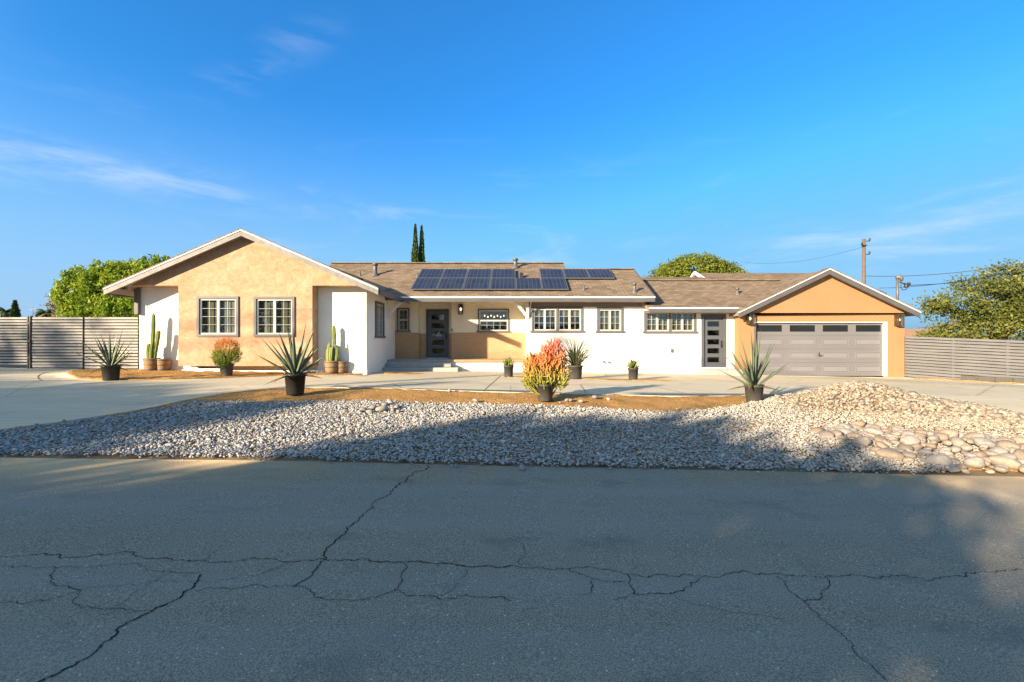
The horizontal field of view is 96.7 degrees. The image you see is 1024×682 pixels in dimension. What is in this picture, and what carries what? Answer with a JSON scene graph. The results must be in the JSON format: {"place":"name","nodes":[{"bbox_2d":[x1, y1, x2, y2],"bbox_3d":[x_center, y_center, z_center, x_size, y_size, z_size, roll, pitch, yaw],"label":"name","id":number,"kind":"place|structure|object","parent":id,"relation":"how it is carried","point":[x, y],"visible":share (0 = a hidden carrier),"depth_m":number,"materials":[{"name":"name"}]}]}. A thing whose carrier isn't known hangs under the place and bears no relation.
{"place":"outdoors","nodes":[
{"label":"outdoors","id":0,"kind":"place"},
{"bbox_2d":[0,457,1023,681],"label":"road","id":1,"kind":"structure","parent":0,"point":[135,570],"depth_m":3.08,"materials":[{"name":"asphalt"}]},
{"bbox_2d":[0,367,1023,428],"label":"driveway","id":2,"kind":"structure","parent":0,"point":[30,397],"depth_m":11.37,"materials":[{"name":"concrete"}]},
{"bbox_2d":[28,316,138,368],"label":"side gate","id":3,"kind":"structure","parent":2,"relation":"on","point":[52,341],"depth_m":15.26,"materials":[{"name":"grey wood"}]},
{"bbox_2d":[384,372,424,374],"bbox_3d":[-3.620,1.099,15.387,1.395,0.075,0.444,0,0,0],"label":"dirt patch","id":4,"kind":"object","parent":2,"relation":"on","point":[405,373],"visible":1,"depth_m":15.28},
{"bbox_2d":[585,378,675,380],"bbox_3d":[3.699,1.219,14.263,2.962,0.101,0.455,0,0,0],"label":"dirt patch","id":5,"kind":"object","parent":2,"relation":"on","point":[631,380],"visible":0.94,"depth_m":14.12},
{"bbox_2d":[625,358,640,379],"bbox_3d":[3.812,0.868,14.378,0.532,0.702,0.526,0,0,-38],"label":"potted agave","id":6,"kind":"object","parent":5,"relation":"on","point":[633,366],"visible":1,"depth_m":14.27,"materials":[{"name":"plant"}]},
{"bbox_2d":[913,377,1023,383],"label":"dirt patch","id":7,"kind":"object","parent":2,"relation":"on","point":[966,380],"visible":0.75,"depth_m":16.14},
{"bbox_2d":[961,375,1023,383],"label":"block border","id":8,"kind":"object","parent":2,"relation":"on","point":[997,379],"visible":0.84,"depth_m":15.74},
{"bbox_2d":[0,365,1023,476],"bbox_3d":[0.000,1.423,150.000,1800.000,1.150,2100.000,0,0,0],"label":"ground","id":9,"kind":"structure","parent":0,"point":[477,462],"depth_m":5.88,"materials":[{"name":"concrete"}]},
{"bbox_2d":[0,307,20,316],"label":"palm tree","id":10,"kind":"object","parent":9,"relation":"on","point":[3,312],"visible":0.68,"depth_m":74.51,"materials":[{"name":"green plant"}]},
{"bbox_2d":[0,316,28,368],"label":"slat fence","id":11,"kind":"object","parent":9,"relation":"on","point":[14,339],"visible":0.95,"depth_m":15.25,"materials":[{"name":"grey wood"}]},
{"bbox_2d":[9,300,20,316],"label":"cypress","id":12,"kind":"object","parent":9,"relation":"on","point":[14,311],"visible":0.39,"depth_m":69.77,"materials":[{"name":"green plant"}]},
{"bbox_2d":[32,308,52,316],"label":"palm tree","id":13,"kind":"object","parent":9,"relation":"on","point":[40,312],"visible":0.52,"depth_m":74.72,"materials":[{"name":"green plant"}]},
{"bbox_2d":[40,292,57,316],"bbox_3d":[-32.310,-1.433,32.969,2.538,4.732,2.230,0,0,0],"label":"brown tree","id":14,"kind":"object","parent":9,"relation":"on","point":[53,313],"visible":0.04,"depth_m":32.31,"materials":[{"name":"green plant"}]},
{"bbox_2d":[48,253,170,317],"bbox_3d":[-23.153,-2.142,26.985,7.233,6.252,4.133,0,0,0],"label":"pepper tree","id":15,"kind":"object","parent":9,"relation":"on","point":[84,297],"visible":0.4,"depth_m":26.02,"materials":[{"name":"green plant"}]},
{"bbox_2d":[67,369,362,380],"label":"bed dirt","id":16,"kind":"structure","parent":9,"relation":"on","point":[136,374],"depth_m":13.45,"materials":[{"name":"soil"}]},
{"bbox_2d":[69,330,134,380],"bbox_3d":[-10.404,0.339,11.558,1.264,1.333,1.123,0,0,-39],"label":"potted agave","id":17,"kind":"object","parent":16,"relation":"on","point":[111,369],"visible":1,"depth_m":11.60,"materials":[{"name":"plant"}]},
{"bbox_2d":[143,313,160,370],"bbox_3d":[-11.623,0.015,14.689,0.464,1.870,0.464,0,0,-37],"label":"potted cactus","id":18,"kind":"object","parent":16,"relation":"on","point":[149,361],"visible":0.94,"depth_m":14.62,"materials":[{"name":"plant"}]},
{"bbox_2d":[156,358,171,370],"bbox_3d":[-11.322,0.764,14.789,0.418,0.380,0.418,0,0,0],"label":"half barrel","id":19,"kind":"object","parent":16,"relation":"on","point":[163,364],"visible":0.98,"depth_m":14.65,"materials":[{"name":"brown wood"}]},
{"bbox_2d":[208,336,242,375],"bbox_3d":[-8.260,0.424,13.167,0.904,1.176,0.712,0,0,0],"label":"fire stick bush","id":20,"kind":"object","parent":16,"relation":"on","point":[224,362],"visible":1,"depth_m":13.05,"materials":[{"name":"plant"}]},
{"bbox_2d":[324,325,339,372],"bbox_3d":[-5.848,0.259,14.781,0.468,1.560,0.468,0,0,0],"label":"potted cactus","id":21,"kind":"object","parent":16,"relation":"on","point":[332,360],"visible":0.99,"depth_m":14.71,"materials":[{"name":"plant"}]},
{"bbox_2d":[337,361,347,372],"bbox_3d":[-5.578,0.854,14.901,0.418,0.380,0.418,0,0,0],"label":"half barrel","id":22,"kind":"object","parent":16,"relation":"on","point":[342,366],"visible":0.84,"depth_m":14.74,"materials":[{"name":"brown wood"}]},
{"bbox_2d":[411,223,418,261],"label":"cypress tree","id":23,"kind":"object","parent":9,"relation":"on","point":[415,254],"visible":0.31,"depth_m":41.82,"materials":[{"name":"green plant"}]},
{"bbox_2d":[418,225,425,261],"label":"cypress tree","id":24,"kind":"object","parent":9,"relation":"on","point":[421,253],"visible":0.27,"depth_m":42.25,"materials":[{"name":"green plant"}]},
{"bbox_2d":[103,228,920,377],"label":"house","id":25,"kind":"structure","parent":9,"relation":"on","point":[248,290],"depth_m":17.40,"materials":[{"name":"white paint"}]},
{"bbox_2d":[196,296,238,336],"bbox_3d":[-9.394,-0.782,14.588,1.328,1.291,0.167,0,0,0],"label":"window","id":26,"kind":"structure","parent":25,"relation":"in","point":[216,316],"depth_m":14.57,"materials":[{"name":"grey paint"}]},
{"bbox_2d":[253,296,294,336],"bbox_3d":[-7.589,-0.778,14.588,1.300,1.282,0.167,0,0,0],"label":"window","id":27,"kind":"structure","parent":25,"relation":"in","point":[272,315],"depth_m":14.59,"materials":[{"name":"grey paint"}]},
{"bbox_2d":[374,301,385,337],"bbox_3d":[-4.813,-0.757,16.462,0.175,1.295,1.158,0,0,0],"label":"window","id":28,"kind":"structure","parent":25,"relation":"in","point":[379,306],"depth_m":16.48,"materials":[{"name":"glass"}]},
{"bbox_2d":[395,308,410,331],"bbox_3d":[-4.464,-0.865,18.713,0.613,0.982,0.175,0,0,0],"label":"window","id":29,"kind":"structure","parent":25,"relation":"in","point":[398,309],"depth_m":18.69,"materials":[{"name":"grey paint"}]},
{"bbox_2d":[410,278,440,290],"bbox_3d":[-3.445,-2.281,18.256,1.008,0.657,1.206,0,0,0],"label":"solar panel","id":30,"kind":"object","parent":25,"relation":"on","point":[431,284],"visible":1,"depth_m":18.13,"materials":[{"name":"glass"}]},
{"bbox_2d":[417,269,444,277],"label":"solar panel","id":31,"kind":"object","parent":25,"relation":"on","point":[430,273],"visible":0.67,"depth_m":19.38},
{"bbox_2d":[426,309,448,357],"bbox_3d":[-3.119,-0.289,19.055,0.952,2.088,0.190,0,0,0],"label":"door","id":32,"kind":"structure","parent":25,"relation":"in","point":[429,312],"depth_m":19.08,"materials":[{"name":"wood"}]},
{"bbox_2d":[437,278,465,290],"bbox_3d":[-2.417,-2.281,18.256,1.008,0.657,1.206,0,0,0],"label":"solar panel","id":33,"kind":"object","parent":25,"relation":"on","point":[457,284],"visible":1,"depth_m":18.13,"materials":[{"name":"glass"}]},
{"bbox_2d":[442,269,467,277],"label":"solar panel","id":34,"kind":"object","parent":25,"relation":"on","point":[454,273],"visible":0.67,"depth_m":19.38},
{"bbox_2d":[458,304,462,313],"bbox_3d":[-2.097,-1.297,18.612,0.175,0.397,0.174,0,0,0],"label":"wall lantern","id":35,"kind":"object","parent":25,"relation":"attached to","point":[460,308],"depth_m":18.52,"materials":[{"name":"brown metal"}]},
{"bbox_2d":[463,278,490,290],"bbox_3d":[-1.389,-2.281,18.256,1.008,0.657,1.206,0,0,0],"label":"solar panel","id":36,"kind":"object","parent":25,"relation":"on","point":[477,284],"visible":1,"depth_m":18.13,"materials":[{"name":"glass"}]},
{"bbox_2d":[466,269,491,277],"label":"solar panel","id":37,"kind":"object","parent":25,"relation":"on","point":[479,273],"visible":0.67,"depth_m":19.38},
{"bbox_2d":[477,309,509,331],"bbox_3d":[-0.760,-0.842,18.713,1.386,0.958,0.175,0,0,0],"label":"window","id":38,"kind":"structure","parent":25,"relation":"in","point":[479,310],"depth_m":18.69,"materials":[{"name":"grey paint"}]},
{"bbox_2d":[490,278,515,290],"bbox_3d":[-0.361,-2.281,18.256,1.008,0.657,1.206,0,0,0],"label":"solar panel","id":39,"kind":"object","parent":25,"relation":"on","point":[502,284],"visible":1,"depth_m":18.13,"materials":[{"name":"glass"}]},
{"bbox_2d":[491,269,514,277],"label":"solar panel","id":40,"kind":"object","parent":25,"relation":"on","point":[503,273],"visible":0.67,"depth_m":19.38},
{"bbox_2d":[516,278,541,290],"bbox_3d":[0.667,-2.281,18.256,1.008,0.657,1.206,0,0,0],"label":"solar panel","id":41,"kind":"object","parent":25,"relation":"on","point":[528,284],"visible":1,"depth_m":18.13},
{"bbox_2d":[539,269,564,277],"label":"solar panel","id":42,"kind":"object","parent":25,"relation":"on","point":[551,273],"visible":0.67,"depth_m":19.38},
{"bbox_2d":[541,278,568,290],"bbox_3d":[1.695,-2.281,18.256,1.008,0.657,1.206,0,0,0],"label":"solar panel","id":43,"kind":"object","parent":25,"relation":"on","point":[554,284],"visible":1,"depth_m":18.13,"materials":[{"name":"glass"}]},
{"bbox_2d":[530,307,583,331],"bbox_3d":[1.758,-0.832,17.773,2.108,0.998,0.197,0,0,0],"label":"window","id":44,"kind":"structure","parent":25,"relation":"in","point":[556,312],"depth_m":17.75,"materials":[{"name":"grey paint"}]},
{"bbox_2d":[563,269,589,279],"bbox_3d":[2.723,-2.855,19.404,1.008,0.599,1.090,0,0,0],"label":"solar panel","id":45,"kind":"object","parent":25,"relation":"on","point":[569,274],"visible":1,"depth_m":19.26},
{"bbox_2d":[586,269,614,279],"bbox_3d":[3.751,-2.855,19.404,1.008,0.599,1.090,0,0,0],"label":"solar panel","id":46,"kind":"object","parent":25,"relation":"on","point":[594,274],"visible":1,"depth_m":19.26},
{"bbox_2d":[595,307,624,332],"bbox_3d":[3.816,-0.815,17.773,1.121,0.987,0.197,0,0,0],"label":"window","id":47,"kind":"structure","parent":25,"relation":"in","point":[609,319],"depth_m":17.77,"materials":[{"name":"grey paint"}]},
{"bbox_2d":[643,311,697,332],"bbox_3d":[6.155,-0.740,17.773,2.124,0.872,0.197,0,0,0],"label":"window","id":48,"kind":"structure","parent":25,"relation":"in","point":[653,322],"depth_m":17.76,"materials":[{"name":"grey paint"}]},
{"bbox_2d":[701,314,726,368],"bbox_3d":[7.854,0.015,17.755,0.954,2.116,0.190,0,0,0],"label":"door","id":49,"kind":"structure","parent":25,"relation":"in","point":[721,318],"depth_m":17.78,"materials":[{"name":"paint"}]},
{"bbox_2d":[746,313,754,323],"bbox_3d":[9.048,-0.848,17.291,0.218,0.413,0.216,0,0,0],"label":"wall lantern","id":50,"kind":"object","parent":25,"relation":"attached to","point":[749,318],"depth_m":17.20,"materials":[{"name":"brown metal"}]},
{"bbox_2d":[756,323,882,375],"bbox_3d":[11.794,0.309,17.497,5.079,2.075,0.085,0,0,0],"label":"garage door","id":51,"kind":"structure","parent":25,"relation":"in","point":[808,349],"depth_m":17.49,"materials":[{"name":"grey paint"}]},
{"bbox_2d":[894,314,903,325],"bbox_3d":[14.703,-0.799,17.291,0.218,0.446,0.216,0,0,0],"label":"wall lantern","id":52,"kind":"object","parent":25,"relation":"attached to","point":[897,319],"depth_m":17.35,"materials":[{"name":"brown metal"}]},
{"bbox_2d":[895,275,910,299],"bbox_3d":[15.005,-1.875,17.500,0.630,1.369,0.260,0,0,0],"label":"service mast","id":53,"kind":"object","parent":25,"relation":"attached to","point":[901,278],"visible":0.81,"depth_m":17.46,"materials":[{"name":"metal"}]},
{"bbox_2d":[893,269,1023,287],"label":"cable","id":54,"kind":"object","parent":53,"relation":"attached to","point":[962,280],"visible":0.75,"depth_m":24.30,"materials":[{"name":"black metal"}]},
{"bbox_2d":[910,268,1022,285],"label":"cable","id":55,"kind":"object","parent":53,"relation":"attached to","point":[968,280],"visible":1,"depth_m":19.70,"materials":[{"name":"black metal"}]},
{"bbox_2d":[642,251,748,276],"bbox_3d":[14.530,-2.752,36.004,9.378,8.599,6.231,0,0,0],"label":"ficus tree","id":56,"kind":"object","parent":9,"relation":"on","point":[680,266],"visible":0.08,"depth_m":34.61,"materials":[{"name":"green plant"}]},
{"bbox_2d":[861,238,870,283],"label":"utility pole","id":57,"kind":"object","parent":9,"relation":"on","point":[863,244],"visible":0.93,"depth_m":45.88,"materials":[{"name":"brown wood"}]},
{"bbox_2d":[878,263,1021,276],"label":"cable","id":58,"kind":"object","parent":57,"relation":"attached to","point":[935,274],"visible":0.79,"depth_m":41.71,"materials":[{"name":"black metal"}]},
{"bbox_2d":[947,465,960,472],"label":"boulder","id":59,"kind":"object","parent":9,"relation":"on","point":[955,469],"visible":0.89,"depth_m":5.74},
{"bbox_2d":[956,463,967,468],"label":"boulder","id":60,"kind":"object","parent":9,"relation":"on","point":[962,466],"visible":0.66,"depth_m":5.77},
{"bbox_2d":[905,336,1023,383],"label":"slat fence","id":61,"kind":"object","parent":9,"relation":"on","point":[942,358],"visible":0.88,"depth_m":16.44,"materials":[{"name":"wood"}]},
{"bbox_2d":[906,258,1023,340],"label":"oak tree","id":62,"kind":"object","parent":9,"relation":"on","point":[1007,314],"visible":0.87,"depth_m":23.52,"materials":[{"name":"green plant"}]},
{"bbox_2d":[994,466,1008,472],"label":"boulder","id":63,"kind":"object","parent":9,"relation":"on","point":[1000,469],"visible":1,"depth_m":5.73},
{"bbox_2d":[0,0,1023,340],"label":"sky","id":64,"kind":"structure","parent":0,"point":[638,135],"materials":[{"name":"blue"}]},
{"bbox_2d":[2,388,1023,471],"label":"island dirt","id":65,"kind":"structure","parent":0,"point":[650,403],"depth_m":9.29,"materials":[{"name":"soil"}]},
{"bbox_2d":[259,325,324,394],"bbox_3d":[-4.821,0.365,9.859,1.360,1.578,1.322,0,0,-44],"label":"potted agave","id":66,"kind":"object","parent":65,"relation":"on","point":[295,377],"visible":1,"depth_m":9.76,"materials":[{"name":"plant"}]},
{"bbox_2d":[0,393,1023,479],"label":"gravel","id":67,"kind":"structure","parent":65,"relation":"on","point":[78,431],"depth_m":6.97,"materials":[{"name":"gravel"}]},
{"bbox_2d":[375,406,388,411],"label":"rock","id":68,"kind":"object","parent":67,"relation":"on","point":[382,408],"visible":0.99,"depth_m":8.35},
{"bbox_2d":[837,423,852,428],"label":"boulder","id":69,"kind":"object","parent":67,"relation":"on","point":[847,426],"visible":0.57,"depth_m":7.73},
{"bbox_2d":[835,428,855,435],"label":"boulder","id":70,"kind":"object","parent":67,"relation":"on","point":[844,431],"visible":0.42,"depth_m":7.36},
{"bbox_2d":[846,432,862,436],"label":"boulder","id":71,"kind":"object","parent":67,"relation":"on","point":[852,434],"visible":0.56,"depth_m":7.19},
{"bbox_2d":[874,435,886,440],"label":"boulder","id":72,"kind":"object","parent":67,"relation":"on","point":[878,437],"visible":0.6,"depth_m":6.93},
{"bbox_2d":[875,441,888,447],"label":"boulder","id":73,"kind":"object","parent":67,"relation":"on","point":[881,444],"visible":0.72,"depth_m":6.67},
{"bbox_2d":[901,430,914,435],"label":"boulder","id":74,"kind":"object","parent":67,"relation":"on","point":[906,432],"visible":0.62,"depth_m":7.17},
{"bbox_2d":[902,456,914,462],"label":"boulder","id":75,"kind":"object","parent":67,"relation":"on","point":[908,459],"visible":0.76,"depth_m":6.06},
{"bbox_2d":[901,451,916,457],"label":"boulder","id":76,"kind":"object","parent":67,"relation":"on","point":[909,454],"visible":0.5,"depth_m":6.22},
{"bbox_2d":[899,435,920,444],"bbox_3d":[5.941,1.490,6.793,0.244,0.136,0.177,-4,27,21],"label":"boulder","id":77,"kind":"object","parent":67,"relation":"on","point":[909,439],"visible":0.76,"depth_m":6.75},
{"bbox_2d":[917,449,932,455],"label":"boulder","id":78,"kind":"object","parent":67,"relation":"on","point":[925,451],"visible":0.87,"depth_m":6.32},
{"bbox_2d":[925,443,936,448],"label":"boulder","id":79,"kind":"object","parent":67,"relation":"on","point":[932,446],"visible":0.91,"depth_m":6.57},
{"bbox_2d":[933,432,949,441],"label":"boulder","id":80,"kind":"object","parent":67,"relation":"on","point":[943,436],"visible":0.63,"depth_m":6.84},
{"bbox_2d":[942,440,951,445],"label":"boulder","id":81,"kind":"object","parent":67,"relation":"on","point":[947,442],"visible":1,"depth_m":6.65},
{"bbox_2d":[938,429,958,435],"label":"boulder","id":82,"kind":"object","parent":67,"relation":"on","point":[951,431],"visible":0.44,"depth_m":7.06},
{"bbox_2d":[950,436,964,446],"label":"boulder","id":83,"kind":"object","parent":67,"relation":"on","point":[956,441],"visible":0.84,"depth_m":6.62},
{"bbox_2d":[960,444,972,450],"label":"boulder","id":84,"kind":"object","parent":67,"relation":"on","point":[965,447],"visible":0.96,"depth_m":6.45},
{"bbox_2d":[965,432,985,437],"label":"boulder","id":85,"kind":"object","parent":67,"relation":"on","point":[972,434],"visible":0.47,"depth_m":7.01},
{"bbox_2d":[973,437,995,447],"bbox_3d":[6.903,1.487,6.656,0.236,0.139,0.269,3,8,32],"label":"boulder","id":86,"kind":"object","parent":67,"relation":"on","point":[977,441],"visible":0.85,"depth_m":6.61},
{"bbox_2d":[995,440,1020,448],"bbox_3d":[7.190,1.520,6.607,0.211,0.144,0.303,-15,-3,7],"label":"boulder","id":87,"kind":"object","parent":67,"relation":"on","point":[1006,443],"visible":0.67,"depth_m":6.56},
{"bbox_2d":[520,337,570,401],"bbox_3d":[0.690,0.578,9.607,1.052,1.367,0.853,0,0,25],"label":"fire stick bush","id":88,"kind":"object","parent":65,"relation":"on","point":[547,374],"visible":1,"depth_m":9.49,"materials":[{"name":"orange plant"}]},
{"bbox_2d":[719,331,787,401],"bbox_3d":[5.323,0.520,9.789,1.618,1.585,1.584,0,0,0],"label":"potted agave","id":89,"kind":"object","parent":65,"relation":"on","point":[753,374],"visible":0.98,"depth_m":9.73,"materials":[{"name":"plant"}]},
{"bbox_2d":[809,427,823,433],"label":"boulder","id":90,"kind":"object","parent":65,"relation":"on","point":[816,429],"visible":0.59,"depth_m":7.47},
{"bbox_2d":[819,430,834,438],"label":"boulder","id":91,"kind":"object","parent":65,"relation":"on","point":[826,434],"visible":0.72,"depth_m":7.16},
{"bbox_2d":[831,430,842,436],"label":"boulder","id":92,"kind":"object","parent":65,"relation":"on","point":[837,433],"visible":0.48,"depth_m":7.18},
{"bbox_2d":[851,420,865,426],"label":"boulder","id":93,"kind":"object","parent":65,"relation":"on","point":[861,423],"visible":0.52,"depth_m":7.84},
{"bbox_2d":[851,436,871,446],"bbox_3d":[5.236,1.523,6.834,0.230,0.166,0.310,-29,-16,-11],"label":"boulder","id":94,"kind":"object","parent":65,"relation":"on","point":[864,441],"visible":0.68,"depth_m":6.72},
{"bbox_2d":[862,427,883,434],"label":"boulder","id":95,"kind":"object","parent":65,"relation":"on","point":[874,430],"visible":0.69,"depth_m":7.40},
{"bbox_2d":[870,446,882,452],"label":"boulder","id":96,"kind":"object","parent":65,"relation":"on","point":[873,448],"visible":0.48,"depth_m":6.47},
{"bbox_2d":[875,448,904,460],"bbox_3d":[5.189,1.565,6.258,0.326,0.172,0.254,10,5,27],"label":"boulder","id":97,"kind":"object","parent":65,"relation":"on","point":[889,453],"visible":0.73,"depth_m":6.18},
{"bbox_2d":[763,380,1023,431],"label":"river rock mound","id":98,"kind":"object","parent":65,"relation":"on","point":[813,398],"visible":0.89,"depth_m":8.67,"materials":[{"name":"stone"}]},
{"bbox_2d":[897,444,913,450],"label":"boulder","id":99,"kind":"object","parent":65,"relation":"on","point":[906,446],"visible":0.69,"depth_m":6.51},
{"bbox_2d":[912,444,922,449],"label":"boulder","id":100,"kind":"object","parent":65,"relation":"on","point":[917,446],"visible":0.66,"depth_m":6.55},
{"bbox_2d":[928,435,940,442],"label":"boulder","id":101,"kind":"object","parent":65,"relation":"on","point":[934,438],"visible":0.89,"depth_m":6.80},
{"bbox_2d":[925,454,952,466],"bbox_3d":[5.618,1.591,5.996,0.282,0.164,0.240,-17,19,8],"label":"boulder","id":102,"kind":"object","parent":65,"relation":"on","point":[940,459],"visible":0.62,"depth_m":5.95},
{"bbox_2d":[938,449,953,455],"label":"boulder","id":103,"kind":"object","parent":65,"relation":"on","point":[946,452],"visible":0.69,"depth_m":6.31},
{"bbox_2d":[950,446,960,452],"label":"boulder","id":104,"kind":"object","parent":65,"relation":"on","point":[956,449],"visible":0.78,"depth_m":6.41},
{"bbox_2d":[962,456,986,468],"bbox_3d":[6.038,1.596,5.949,0.276,0.157,0.232,14,-25,-20],"label":"boulder","id":105,"kind":"object","parent":65,"relation":"on","point":[975,462],"visible":0.88,"depth_m":5.87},
{"bbox_2d":[972,451,986,456],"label":"boulder","id":106,"kind":"object","parent":65,"relation":"on","point":[980,454],"visible":0.62,"depth_m":6.22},
{"bbox_2d":[983,450,998,455],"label":"boulder","id":107,"kind":"object","parent":65,"relation":"on","point":[988,452],"visible":0.65,"depth_m":6.29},
{"bbox_2d":[988,446,1008,453],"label":"boulder","id":108,"kind":"object","parent":65,"relation":"on","point":[998,449],"visible":0.56,"depth_m":6.32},
{"bbox_2d":[988,455,1021,470],"bbox_3d":[6.457,1.594,5.960,0.334,0.151,0.236,13,-19,48],"label":"boulder","id":109,"kind":"object","parent":65,"relation":"on","point":[1012,463],"visible":0.79,"depth_m":5.90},
{"bbox_2d":[998,453,1017,459],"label":"boulder","id":110,"kind":"object","parent":65,"relation":"on","point":[1010,455],"visible":0.49,"depth_m":6.11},
{"bbox_2d":[1010,437,1023,442],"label":"boulder","id":111,"kind":"object","parent":65,"relation":"on","point":[1019,439],"visible":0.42,"depth_m":6.99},
{"bbox_2d":[1012,449,1023,458],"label":"boulder","id":112,"kind":"object","parent":65,"relation":"on","point":[1019,453],"visible":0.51,"depth_m":6.19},
{"bbox_2d":[560,334,597,378],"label":"potted grass","id":113,"kind":"object","parent":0,"point":[575,362],"depth_m":14.31,"materials":[{"name":"plant"}]},
{"bbox_2d":[905,329,969,337],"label":"neighbour house","id":114,"kind":"structure","parent":0,"point":[909,332],"depth_m":28.19,"materials":[{"name":"beige paint"}]},
{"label":"dirt patch","id":115,"kind":"structure","parent":0,"visible":0},
{"bbox_2d":[502,356,516,376],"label":"potted agave","id":116,"kind":"object","parent":115,"relation":"on","point":[508,365],"visible":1,"depth_m":14.63,"materials":[{"name":"plant"}]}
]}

